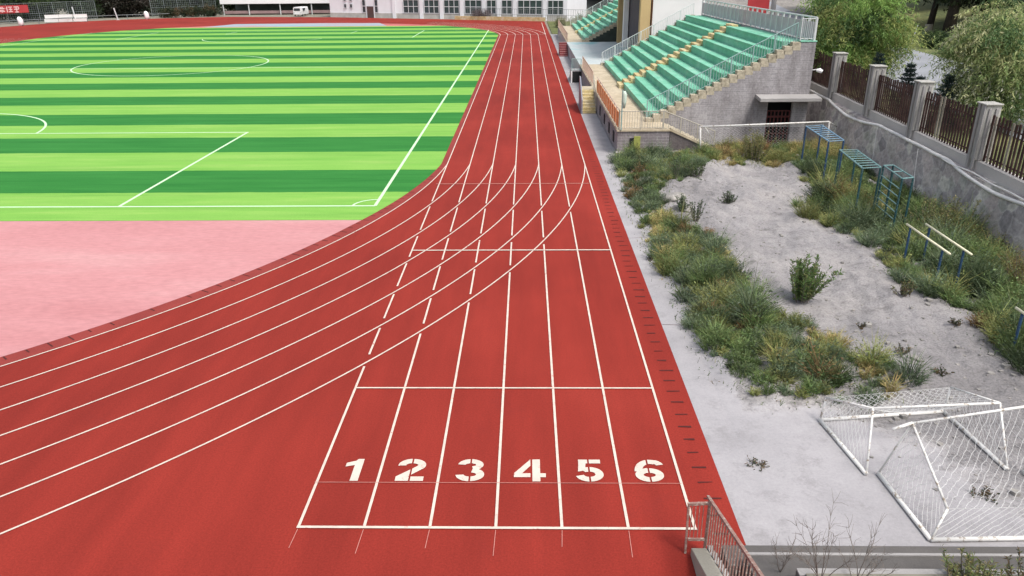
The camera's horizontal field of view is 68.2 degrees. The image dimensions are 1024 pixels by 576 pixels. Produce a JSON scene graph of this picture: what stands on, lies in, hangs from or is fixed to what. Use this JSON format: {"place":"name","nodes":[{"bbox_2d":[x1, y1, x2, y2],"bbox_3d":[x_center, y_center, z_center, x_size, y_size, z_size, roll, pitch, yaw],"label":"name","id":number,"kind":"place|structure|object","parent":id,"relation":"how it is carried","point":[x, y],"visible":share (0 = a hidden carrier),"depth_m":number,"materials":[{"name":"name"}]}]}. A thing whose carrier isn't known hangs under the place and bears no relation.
{"place":"outdoors","nodes":[
{"label":"outdoors","id":0,"kind":"place"},
{"bbox_2d":[211,23,385,26],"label":"worn court","id":1,"kind":"object","parent":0,"point":[305,24],"visible":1,"depth_m":151.11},
{"bbox_2d":[0,17,745,575],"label":"running track","id":2,"kind":"structure","parent":0,"point":[460,361],"depth_m":18.11,"materials":[{"name":"red rubber"}]},
{"bbox_2d":[59,14,72,21],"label":"bench","id":3,"kind":"object","parent":2,"relation":"on","point":[66,15],"visible":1,"depth_m":167.76,"materials":[{"name":"white paint"}]},
{"bbox_2d":[73,14,87,21],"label":"bench","id":4,"kind":"object","parent":2,"relation":"on","point":[80,17],"visible":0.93,"depth_m":168.61,"materials":[{"name":"white paint"}]},
{"bbox_2d":[9,13,168,22],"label":"pipe rail","id":5,"kind":"object","parent":2,"relation":"on","point":[87,16],"visible":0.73,"depth_m":171.48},
{"bbox_2d":[455,16,544,20],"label":"wall","id":6,"kind":"structure","parent":2,"relation":"on","point":[500,18],"depth_m":159.04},
{"bbox_2d":[466,8,587,21],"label":"steel fence","id":7,"kind":"object","parent":6,"relation":"on","point":[512,14],"visible":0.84,"depth_m":155.85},
{"bbox_2d":[684,495,763,575],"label":"railing","id":8,"kind":"object","parent":2,"relation":"on","point":[707,561],"visible":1,"depth_m":12.44,"materials":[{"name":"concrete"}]},
{"bbox_2d":[0,0,808,538],"bbox_3d":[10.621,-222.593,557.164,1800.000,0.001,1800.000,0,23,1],"label":"ground","id":9,"kind":"structure","parent":0,"point":[596,4],"depth_m":186.80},
{"bbox_2d":[0,0,29,21],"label":"bush","id":10,"kind":"object","parent":9,"relation":"on","point":[11,16],"visible":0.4,"depth_m":171.86,"materials":[{"name":"green plant"}]},
{"bbox_2d":[0,0,54,20],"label":"tree","id":11,"kind":"object","parent":9,"relation":"on","point":[33,5],"visible":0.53,"depth_m":173.53,"materials":[{"name":"green plant"}]},
{"bbox_2d":[0,1,97,23],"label":"fence","id":12,"kind":"object","parent":9,"relation":"on","point":[52,6],"visible":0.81,"depth_m":171.17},
{"bbox_2d":[0,5,28,13],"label":"banner","id":13,"kind":"object","parent":12,"relation":"attached to","point":[14,9],"visible":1,"depth_m":165.01,"materials":[{"name":"red fabric"}]},
{"bbox_2d":[37,0,63,20],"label":"bush","id":14,"kind":"object","parent":9,"relation":"on","point":[56,7],"visible":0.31,"depth_m":177.62,"materials":[{"name":"green plant"}]},
{"bbox_2d":[44,15,58,22],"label":"bench","id":15,"kind":"object","parent":9,"relation":"on","point":[46,19],"visible":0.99,"depth_m":166.87,"materials":[{"name":"white paint"}]},
{"bbox_2d":[55,0,107,17],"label":"tree","id":16,"kind":"object","parent":9,"relation":"on","point":[69,5],"visible":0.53,"depth_m":181.84,"materials":[{"name":"green plant"}]},
{"bbox_2d":[61,0,110,18],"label":"bush","id":17,"kind":"object","parent":9,"relation":"on","point":[90,9],"visible":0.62,"depth_m":182.56,"materials":[{"name":"green plant"}]},
{"bbox_2d":[90,0,154,17],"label":"tree","id":18,"kind":"object","parent":9,"relation":"on","point":[124,8],"visible":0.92,"depth_m":186.28,"materials":[{"name":"green plant"}]},
{"bbox_2d":[134,0,167,15],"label":"bush","id":19,"kind":"object","parent":9,"relation":"on","point":[148,9],"visible":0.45,"depth_m":192.48,"materials":[{"name":"green plant"}]},
{"bbox_2d":[156,5,179,17],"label":"hedge bush","id":20,"kind":"object","parent":9,"relation":"on","point":[174,12],"visible":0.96,"depth_m":183.38,"materials":[{"name":"green plant"}]},
{"bbox_2d":[160,0,194,12],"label":"bush","id":21,"kind":"object","parent":9,"relation":"on","point":[181,4],"visible":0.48,"depth_m":193.47,"materials":[{"name":"green plant"}]},
{"bbox_2d":[0,220,360,356],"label":"infield apron","id":22,"kind":"object","parent":9,"relation":"on","point":[60,279],"visible":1,"depth_m":27.01,"materials":[{"name":"pink rubber"}]},
{"bbox_2d":[155,0,205,14],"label":"tree","id":23,"kind":"object","parent":9,"relation":"on","point":[163,5],"visible":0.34,"depth_m":193.65,"materials":[{"name":"green plant"}]},
{"bbox_2d":[149,0,215,16],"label":"fence","id":24,"kind":"object","parent":9,"relation":"on","point":[175,5],"visible":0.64,"depth_m":188.49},
{"bbox_2d":[177,5,203,16],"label":"hedge bush","id":25,"kind":"object","parent":9,"relation":"on","point":[190,11],"visible":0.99,"depth_m":185.48,"materials":[{"name":"green plant"}]},
{"bbox_2d":[194,0,222,11],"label":"bush","id":26,"kind":"object","parent":9,"relation":"on","point":[212,3],"visible":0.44,"depth_m":197.39,"materials":[{"name":"green plant"}]},
{"bbox_2d":[200,3,223,16],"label":"hedge bush","id":27,"kind":"object","parent":9,"relation":"on","point":[210,11],"visible":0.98,"depth_m":186.96,"materials":[{"name":"green plant"}]},
{"bbox_2d":[221,4,235,10],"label":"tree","id":28,"kind":"object","parent":9,"relation":"on","point":[231,7],"visible":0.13,"depth_m":205.05,"materials":[{"name":"green plant"}]},
{"bbox_2d":[0,26,497,220],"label":"football turf","id":29,"kind":"structure","parent":9,"relation":"on","point":[273,123],"depth_m":53.57,"materials":[{"name":"plant"}]},
{"bbox_2d":[219,0,329,14],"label":"shed","id":30,"kind":"structure","parent":9,"relation":"on","point":[249,7],"depth_m":192.59,"materials":[{"name":"white paint"}]},
{"bbox_2d":[293,6,308,15],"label":"parked van","id":31,"kind":"object","parent":9,"relation":"on","point":[301,10],"visible":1,"depth_m":182.81,"materials":[{"name":"white paint"}]},
{"bbox_2d":[178,24,439,27],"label":"apron","id":32,"kind":"object","parent":9,"relation":"on","point":[323,26],"visible":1,"depth_m":146.86,"materials":[{"name":"red rubber"}]},
{"bbox_2d":[471,6,492,19],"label":"bush","id":33,"kind":"object","parent":9,"relation":"on","point":[479,12],"visible":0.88,"depth_m":161.34,"materials":[{"name":"green plant"}]},
{"bbox_2d":[547,21,571,33],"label":"verge","id":34,"kind":"structure","parent":9,"relation":"on","point":[553,28],"depth_m":140.30,"materials":[{"name":"green plant"}]},
{"bbox_2d":[558,0,617,41],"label":"grandstand","id":35,"kind":"object","parent":9,"relation":"on","point":[599,25],"visible":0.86,"depth_m":103.10,"materials":[{"name":"green paint"}]},
{"bbox_2d":[567,0,704,68],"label":"pavilion","id":36,"kind":"structure","parent":9,"relation":"on","point":[634,17],"depth_m":78.48,"materials":[{"name":"grey paint"}]},
{"bbox_2d":[551,34,786,545],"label":"walkway","id":37,"kind":"structure","parent":9,"relation":"on","point":[756,521],"depth_m":18.62,"materials":[{"name":"grey concrete"}]},
{"bbox_2d":[559,41,567,56],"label":"stair flight","id":38,"kind":"object","parent":37,"relation":"on","point":[563,51],"visible":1,"depth_m":92.08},
{"bbox_2d":[569,59,581,82],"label":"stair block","id":39,"kind":"structure","parent":37,"relation":"on","point":[575,74],"depth_m":69.37,"materials":[{"name":"grey paint"}]},
{"bbox_2d":[579,75,596,113],"bbox_3d":[5.533,-14.408,55.825,1.053,2.378,4.300,0,23,1],"label":"stair flight","id":40,"kind":"object","parent":37,"relation":"on","point":[587,98],"visible":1,"depth_m":55.22,"materials":[{"name":"yellow concrete"}]},
{"bbox_2d":[745,455,769,470],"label":"dry litter","id":41,"kind":"object","parent":37,"relation":"on","point":[762,464],"visible":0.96,"depth_m":15.64,"materials":[{"name":"brown plant"}]},
{"bbox_2d":[579,0,821,153],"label":"grandstand","id":42,"kind":"object","parent":9,"relation":"on","point":[680,82],"visible":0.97,"depth_m":44.31,"materials":[{"name":"green paint"}]},
{"bbox_2d":[620,90,626,129],"bbox_3d":[6.102,-9.686,41.297,0.254,2.140,0.240,-9,24,-20],"label":"flag pole","id":43,"kind":"object","parent":42,"relation":"attached to","point":[624,96],"visible":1,"depth_m":41.05,"materials":[{"name":"metal"}]},
{"bbox_2d":[764,110,790,142],"bbox_3d":[15.389,-9.366,44.010,1.430,1.910,0.060,0,23,1],"label":"barred door","id":44,"kind":"structure","parent":42,"relation":"in","point":[767,116],"depth_m":43.92,"materials":[{"name":"red paint"}]},
{"bbox_2d":[606,147,1023,546],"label":"dirt lot","id":45,"kind":"structure","parent":9,"relation":"on","point":[809,471],"depth_m":17.73,"materials":[{"name":"grey soil"}]},
{"bbox_2d":[662,191,685,201],"bbox_3d":[6.992,-3.943,33.126,1.244,0.545,0.920,0,23,1],"label":"rock","id":46,"kind":"object","parent":45,"relation":"on","point":[673,194],"visible":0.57,"depth_m":32.85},
{"bbox_2d":[672,153,682,178],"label":"weed plant","id":47,"kind":"object","parent":45,"relation":"on","point":[676,165],"visible":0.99,"depth_m":36.31,"materials":[{"name":"green plant"}]},
{"bbox_2d":[675,193,689,211],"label":"weed plant","id":48,"kind":"object","parent":45,"relation":"on","point":[681,200],"visible":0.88,"depth_m":31.43,"materials":[{"name":"green plant"}]},
{"bbox_2d":[683,162,705,179],"bbox_3d":[8.820,-5.725,36.742,1.320,0.917,1.369,0,23,1],"label":"weed plant","id":49,"kind":"object","parent":45,"relation":"on","point":[696,170],"visible":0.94,"depth_m":36.73,"materials":[{"name":"green plant"}]},
{"bbox_2d":[689,199,705,221],"bbox_3d":[7.369,-3.098,30.142,0.585,0.979,0.593,13,26,30],"label":"weed plant","id":50,"kind":"object","parent":45,"relation":"on","point":[698,212],"visible":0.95,"depth_m":30.21,"materials":[{"name":"green plant"}]},
{"bbox_2d":[718,191,737,203],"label":"bush","id":51,"kind":"object","parent":45,"relation":"on","point":[727,197],"visible":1,"depth_m":32.21,"materials":[{"name":"green plant"}]},
{"bbox_2d":[630,133,851,167],"bbox_3d":[12.372,-7.768,40.825,12.316,1.592,6.872,0,23,1],"label":"weed patch","id":52,"kind":"object","parent":45,"relation":"on","point":[782,152],"visible":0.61,"depth_m":40.44,"materials":[{"name":"plant"}]},
{"bbox_2d":[731,128,776,160],"bbox_3d":[12.701,-7.571,39.873,1.824,1.572,1.683,-10,24,-21],"label":"bush","id":53,"kind":"object","parent":45,"relation":"on","point":[756,148],"visible":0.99,"depth_m":39.73,"materials":[{"name":"green plant"}]},
{"bbox_2d":[699,121,836,146],"bbox_3d":[14.070,-8.373,41.894,7.821,1.892,1.445,-1,23,-1],"label":"football goal","id":54,"kind":"object","parent":45,"relation":"on","point":[794,123],"visible":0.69,"depth_m":41.08,"materials":[{"name":"white paint"}]},
{"bbox_2d":[605,139,937,412],"bbox_3d":[7.657,-3.223,29.380,6.102,2.134,26.978,0,23,1],"label":"weed patch","id":55,"kind":"object","parent":45,"relation":"on","point":[713,289],"visible":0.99,"depth_m":21.27,"materials":[{"name":"plant"}]},
{"bbox_2d":[788,251,843,303],"bbox_3d":[9.059,-0.291,22.692,1.701,1.519,1.526,0,23,1],"label":"bush","id":56,"kind":"object","parent":45,"relation":"on","point":[806,284],"visible":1,"depth_m":22.57,"materials":[{"name":"green plant"}]},
{"bbox_2d":[801,125,844,177],"bbox_3d":[14.944,-6.398,36.668,0.931,2.304,4.067,2,23,6],"label":"overhead ladder","id":57,"kind":"object","parent":45,"relation":"on","point":[820,133],"visible":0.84,"depth_m":35.84,"materials":[{"name":"metal"}]},
{"bbox_2d":[672,172,1023,496],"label":"loose stones","id":58,"kind":"object","parent":45,"relation":"on","point":[1004,365],"visible":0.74,"depth_m":18.97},
{"bbox_2d":[834,149,881,208],"bbox_3d":[14.377,-4.302,31.667,0.838,2.304,3.438,2,23,7],"label":"overhead ladder","id":59,"kind":"object","parent":45,"relation":"on","point":[860,166],"visible":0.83,"depth_m":30.85,"materials":[{"name":"metal"}]},
{"bbox_2d":[876,165,913,227],"bbox_3d":[14.857,-3.417,29.507,0.535,2.329,2.228,2,23,6],"label":"climbing frame","id":60,"kind":"object","parent":45,"relation":"on","point":[889,188],"visible":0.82,"depth_m":29.04,"materials":[{"name":"teal metal"}]},
{"bbox_2d":[895,342,910,356],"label":"dry tuft","id":61,"kind":"object","parent":45,"relation":"on","point":[903,351],"visible":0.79,"depth_m":19.29,"materials":[{"name":"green plant"}]},
{"bbox_2d":[890,278,918,296],"bbox_3d":[11.714,-0.001,22.577,0.839,0.562,0.675,7,24,18],"label":"bush","id":62,"kind":"object","parent":45,"relation":"on","point":[905,289],"visible":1,"depth_m":22.60,"materials":[{"name":"green plant"}]},
{"bbox_2d":[786,141,1023,375],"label":"weed patch","id":63,"kind":"object","parent":45,"relation":"on","point":[983,277],"visible":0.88,"depth_m":26.18,"materials":[{"name":"plant"}]},
{"bbox_2d":[818,387,1008,475],"bbox_3d":[8.664,2.860,16.156,3.310,1.040,2.335,-3,23,-5],"label":"football goal","id":64,"kind":"object","parent":45,"relation":"on","point":[872,415],"visible":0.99,"depth_m":16.37,"materials":[{"name":"white paint"}]},
{"bbox_2d":[903,223,972,281],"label":"parallel bars","id":65,"kind":"object","parent":45,"relation":"on","point":[964,250],"visible":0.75,"depth_m":24.09,"materials":[{"name":"beige paint"}]},
{"bbox_2d":[898,191,989,233],"bbox_3d":[16.264,-2.677,28.375,2.372,1.731,2.665,-19,29,-38],"label":"bush","id":66,"kind":"object","parent":45,"relation":"on","point":[947,210],"visible":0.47,"depth_m":28.18,"materials":[{"name":"green plant"}]},
{"bbox_2d":[933,364,954,376],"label":"dry tuft","id":67,"kind":"object","parent":45,"relation":"on","point":[937,372],"visible":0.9,"depth_m":18.64,"materials":[{"name":"brown plant"}]},
{"bbox_2d":[876,405,1023,541],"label":"football goal","id":68,"kind":"object","parent":45,"relation":"on","point":[923,530],"visible":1,"depth_m":14.16,"materials":[{"name":"white paint"}]},
{"bbox_2d":[970,484,999,503],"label":"dry litter","id":69,"kind":"object","parent":45,"relation":"on","point":[985,493],"visible":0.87,"depth_m":14.67,"materials":[{"name":"brown plant"}]},
{"bbox_2d":[1005,246,1023,289],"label":"bush","id":70,"kind":"object","parent":45,"relation":"on","point":[1016,267],"visible":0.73,"depth_m":23.48,"materials":[{"name":"green plant"}]},
{"bbox_2d":[1013,307,1023,344],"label":"parallel bars","id":71,"kind":"object","parent":45,"relation":"on","point":[1019,322],"visible":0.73,"depth_m":19.28,"materials":[{"name":"beige paint"}]},
{"bbox_2d":[803,81,1023,262],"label":"retaining wall","id":72,"kind":"structure","parent":9,"relation":"on","point":[939,177],"depth_m":32.60,"materials":[{"name":"stone"}]},
{"bbox_2d":[811,51,832,87],"bbox_3d":[18.581,-13.096,45.312,0.082,1.902,4.251,0,23,1],"label":"picket fence","id":73,"kind":"object","parent":72,"relation":"on","point":[820,78],"visible":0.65,"depth_m":45.19,"materials":[{"name":"wood"}]},
{"bbox_2d":[827,52,848,98],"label":"fence pillar","id":74,"kind":"structure","parent":72,"relation":"on","point":[838,58],"depth_m":42.78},
{"bbox_2d":[837,61,869,104],"bbox_3d":[18.495,-11.050,40.803,0.082,1.879,4.451,0,23,1],"label":"picket fence","id":75,"kind":"object","parent":72,"relation":"on","point":[854,72],"visible":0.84,"depth_m":40.96,"materials":[{"name":"brown metal"}]},
{"bbox_2d":[862,64,887,116],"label":"fence pillar","id":76,"kind":"structure","parent":72,"relation":"on","point":[876,71],"depth_m":38.21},
{"bbox_2d":[874,75,913,124],"bbox_3d":[18.410,-9.019,36.287,0.082,1.878,4.251,0,23,1],"label":"picket fence","id":77,"kind":"object","parent":72,"relation":"on","point":[881,88],"visible":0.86,"depth_m":36.45,"materials":[{"name":"brown metal"}]},
{"bbox_2d":[810,89,1023,206],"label":"cable","id":78,"kind":"object","parent":72,"relation":"on","point":[971,179],"visible":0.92,"depth_m":31.35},
{"bbox_2d":[905,80,935,138],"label":"fence pillar","id":79,"kind":"structure","parent":72,"relation":"on","point":[922,88],"depth_m":33.78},
{"bbox_2d":[919,91,977,153],"bbox_3d":[18.322,-6.975,31.696,0.082,1.930,4.601,0,23,1],"label":"picket fence","id":80,"kind":"object","parent":72,"relation":"on","point":[926,130],"visible":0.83,"depth_m":31.77,"materials":[{"name":"brown painted wood"},{"name":"bare grey wood"}]},
{"bbox_2d":[965,101,1003,168],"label":"fence pillar","id":81,"kind":"structure","parent":72,"relation":"on","point":[986,111],"depth_m":29.05,"materials":[{"name":"concrete"}]},
{"bbox_2d":[982,115,1023,179],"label":"picket fence","id":82,"kind":"object","parent":72,"relation":"on","point":[1008,130],"visible":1,"depth_m":27.93,"materials":[{"name":"brown metal"}]},
{"bbox_2d":[329,0,586,20],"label":"school building","id":83,"kind":"structure","parent":0,"point":[432,9],"depth_m":167.82,"materials":[{"name":"paint"}]},
{"bbox_2d":[366,6,374,17],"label":"door","id":84,"kind":"structure","parent":83,"relation":"in","point":[370,13],"depth_m":174.61,"materials":[{"name":"brown paint"}]},
{"bbox_2d":[403,0,418,12],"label":"window","id":85,"kind":"structure","parent":83,"relation":"in","point":[409,6],"depth_m":170.48,"materials":[{"name":"white glass"}]},
{"bbox_2d":[424,0,438,13],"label":"window","id":86,"kind":"structure","parent":83,"relation":"in","point":[430,6],"depth_m":168.70,"materials":[{"name":"white glass"}]},
{"bbox_2d":[443,0,459,13],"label":"window","id":87,"kind":"structure","parent":83,"relation":"in","point":[450,6],"depth_m":166.98,"materials":[{"name":"white glass"}]},
{"bbox_2d":[464,0,481,13],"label":"window","id":88,"kind":"structure","parent":83,"relation":"in","point":[467,3],"depth_m":165.12,"materials":[{"name":"white glass"}]},
{"bbox_2d":[486,0,495,13],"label":"window","id":89,"kind":"structure","parent":83,"relation":"in","point":[490,4],"depth_m":163.59,"materials":[{"name":"white glass"}]},
{"bbox_2d":[501,0,511,13],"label":"window","id":90,"kind":"structure","parent":83,"relation":"in","point":[506,5],"depth_m":162.40,"materials":[{"name":"white glass"}]},
{"bbox_2d":[517,0,541,14],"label":"window","id":91,"kind":"structure","parent":83,"relation":"in","point":[529,5],"depth_m":160.54,"materials":[{"name":"white glass"}]},
{"bbox_2d":[547,0,563,14],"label":"window","id":92,"kind":"structure","parent":83,"relation":"in","point":[552,4],"depth_m":158.52,"materials":[{"name":"white glass"}]},
{"bbox_2d":[611,0,1023,176],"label":"hillside","id":93,"kind":"structure","parent":0,"point":[923,12],"depth_m":85.87,"materials":[{"name":"green plant"}]},
{"bbox_2d":[790,0,933,84],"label":"willow tree","id":94,"kind":"object","parent":93,"relation":"on","point":[845,26],"visible":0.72,"depth_m":45.60,"materials":[{"name":"green plant"}]},
{"bbox_2d":[858,50,889,98],"bbox_3d":[20.149,-11.633,41.797,2.270,2.900,2.132,0,23,1],"label":"spruce tree","id":95,"kind":"object","parent":93,"relation":"on","point":[879,57],"visible":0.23,"depth_m":41.35,"materials":[{"name":"green plant"}]},
{"bbox_2d":[887,62,917,111],"bbox_3d":[20.412,-10.280,38.958,2.047,2.750,2.005,0,23,1],"label":"spruce tree","id":96,"kind":"object","parent":93,"relation":"on","point":[909,78],"visible":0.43,"depth_m":38.65,"materials":[{"name":"green plant"}]},
{"bbox_2d":[899,74,926,117],"bbox_3d":[20.111,-9.452,37.663,1.776,2.310,1.787,0,23,1],"label":"spruce tree","id":97,"kind":"object","parent":93,"relation":"on","point":[920,78],"visible":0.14,"depth_m":37.33,"materials":[{"name":"green plant"}]},
{"bbox_2d":[923,0,938,33],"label":"roadside tree","id":98,"kind":"object","parent":93,"relation":"on","point":[931,18],"visible":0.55,"depth_m":75.48,"materials":[{"name":"brown plant"}]},
{"bbox_2d":[917,25,951,49],"bbox_3d":[36.292,-21.175,64.876,3.136,2.465,4.049,0,23,1],"label":"verge shrub","id":99,"kind":"object","parent":93,"relation":"on","point":[942,34],"visible":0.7,"depth_m":64.42,"materials":[{"name":"green plant"}]},
{"bbox_2d":[927,72,964,128],"bbox_3d":[20.648,-8.910,35.963,2.020,2.700,2.107,0,23,1],"label":"spruce tree","id":100,"kind":"object","parent":93,"relation":"on","point":[948,80],"visible":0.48,"depth_m":35.69,"materials":[{"name":"green plant"}]},
{"bbox_2d":[927,0,974,33],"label":"roadside tree","id":101,"kind":"object","parent":93,"relation":"on","point":[953,9],"visible":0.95,"depth_m":72.04,"materials":[{"name":"brown plant"}]},
{"bbox_2d":[919,0,1023,134],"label":"willow tree","id":102,"kind":"object","parent":93,"relation":"on","point":[993,69],"visible":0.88,"depth_m":34.64,"materials":[{"name":"green plant"}]},
{"bbox_2d":[960,0,1023,22],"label":"roadside tree","id":103,"kind":"object","parent":93,"relation":"on","point":[978,2],"visible":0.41,"depth_m":77.04,"materials":[{"name":"green plant"}]},
{"bbox_2d":[721,545,1023,575],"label":"terrace","id":104,"kind":"structure","parent":0,"point":[915,560],"depth_m":12.38,"materials":[{"name":"concrete"}]},
{"bbox_2d":[768,532,809,572],"bbox_3d":[4.384,4.228,12.030,0.616,0.676,0.471,0,23,1],"label":"bare shrub","id":105,"kind":"object","parent":104,"relation":"on","point":[784,555],"visible":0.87,"depth_m":12.03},
{"bbox_2d":[771,493,860,575],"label":"bare shrub","id":106,"kind":"object","parent":104,"relation":"on","point":[815,560],"visible":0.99,"depth_m":11.29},
{"bbox_2d":[831,515,898,575],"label":"bare shrub","id":107,"kind":"object","parent":104,"relation":"on","point":[873,564],"visible":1,"depth_m":11.28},
{"bbox_2d":[939,544,1006,575],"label":"bush","id":108,"kind":"object","parent":104,"relation":"on","point":[969,566],"visible":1,"depth_m":11.47,"materials":[{"name":"green plant"}]},
{"bbox_2d":[1000,546,1023,575],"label":"bush","id":109,"kind":"object","parent":104,"relation":"on","point":[1008,572],"visible":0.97,"depth_m":11.55,"materials":[{"name":"green plant"}]},
{"bbox_2d":[754,1,1023,138],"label":"road","id":110,"kind":"structure","parent":0,"point":[922,62],"depth_m":54.34,"materials":[{"name":"asphalt"}]},
{"bbox_2d":[747,0,769,12],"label":"red board","id":111,"kind":"object","parent":110,"relation":"on","point":[764,4],"visible":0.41,"depth_m":92.30,"materials":[{"name":"fabric"}]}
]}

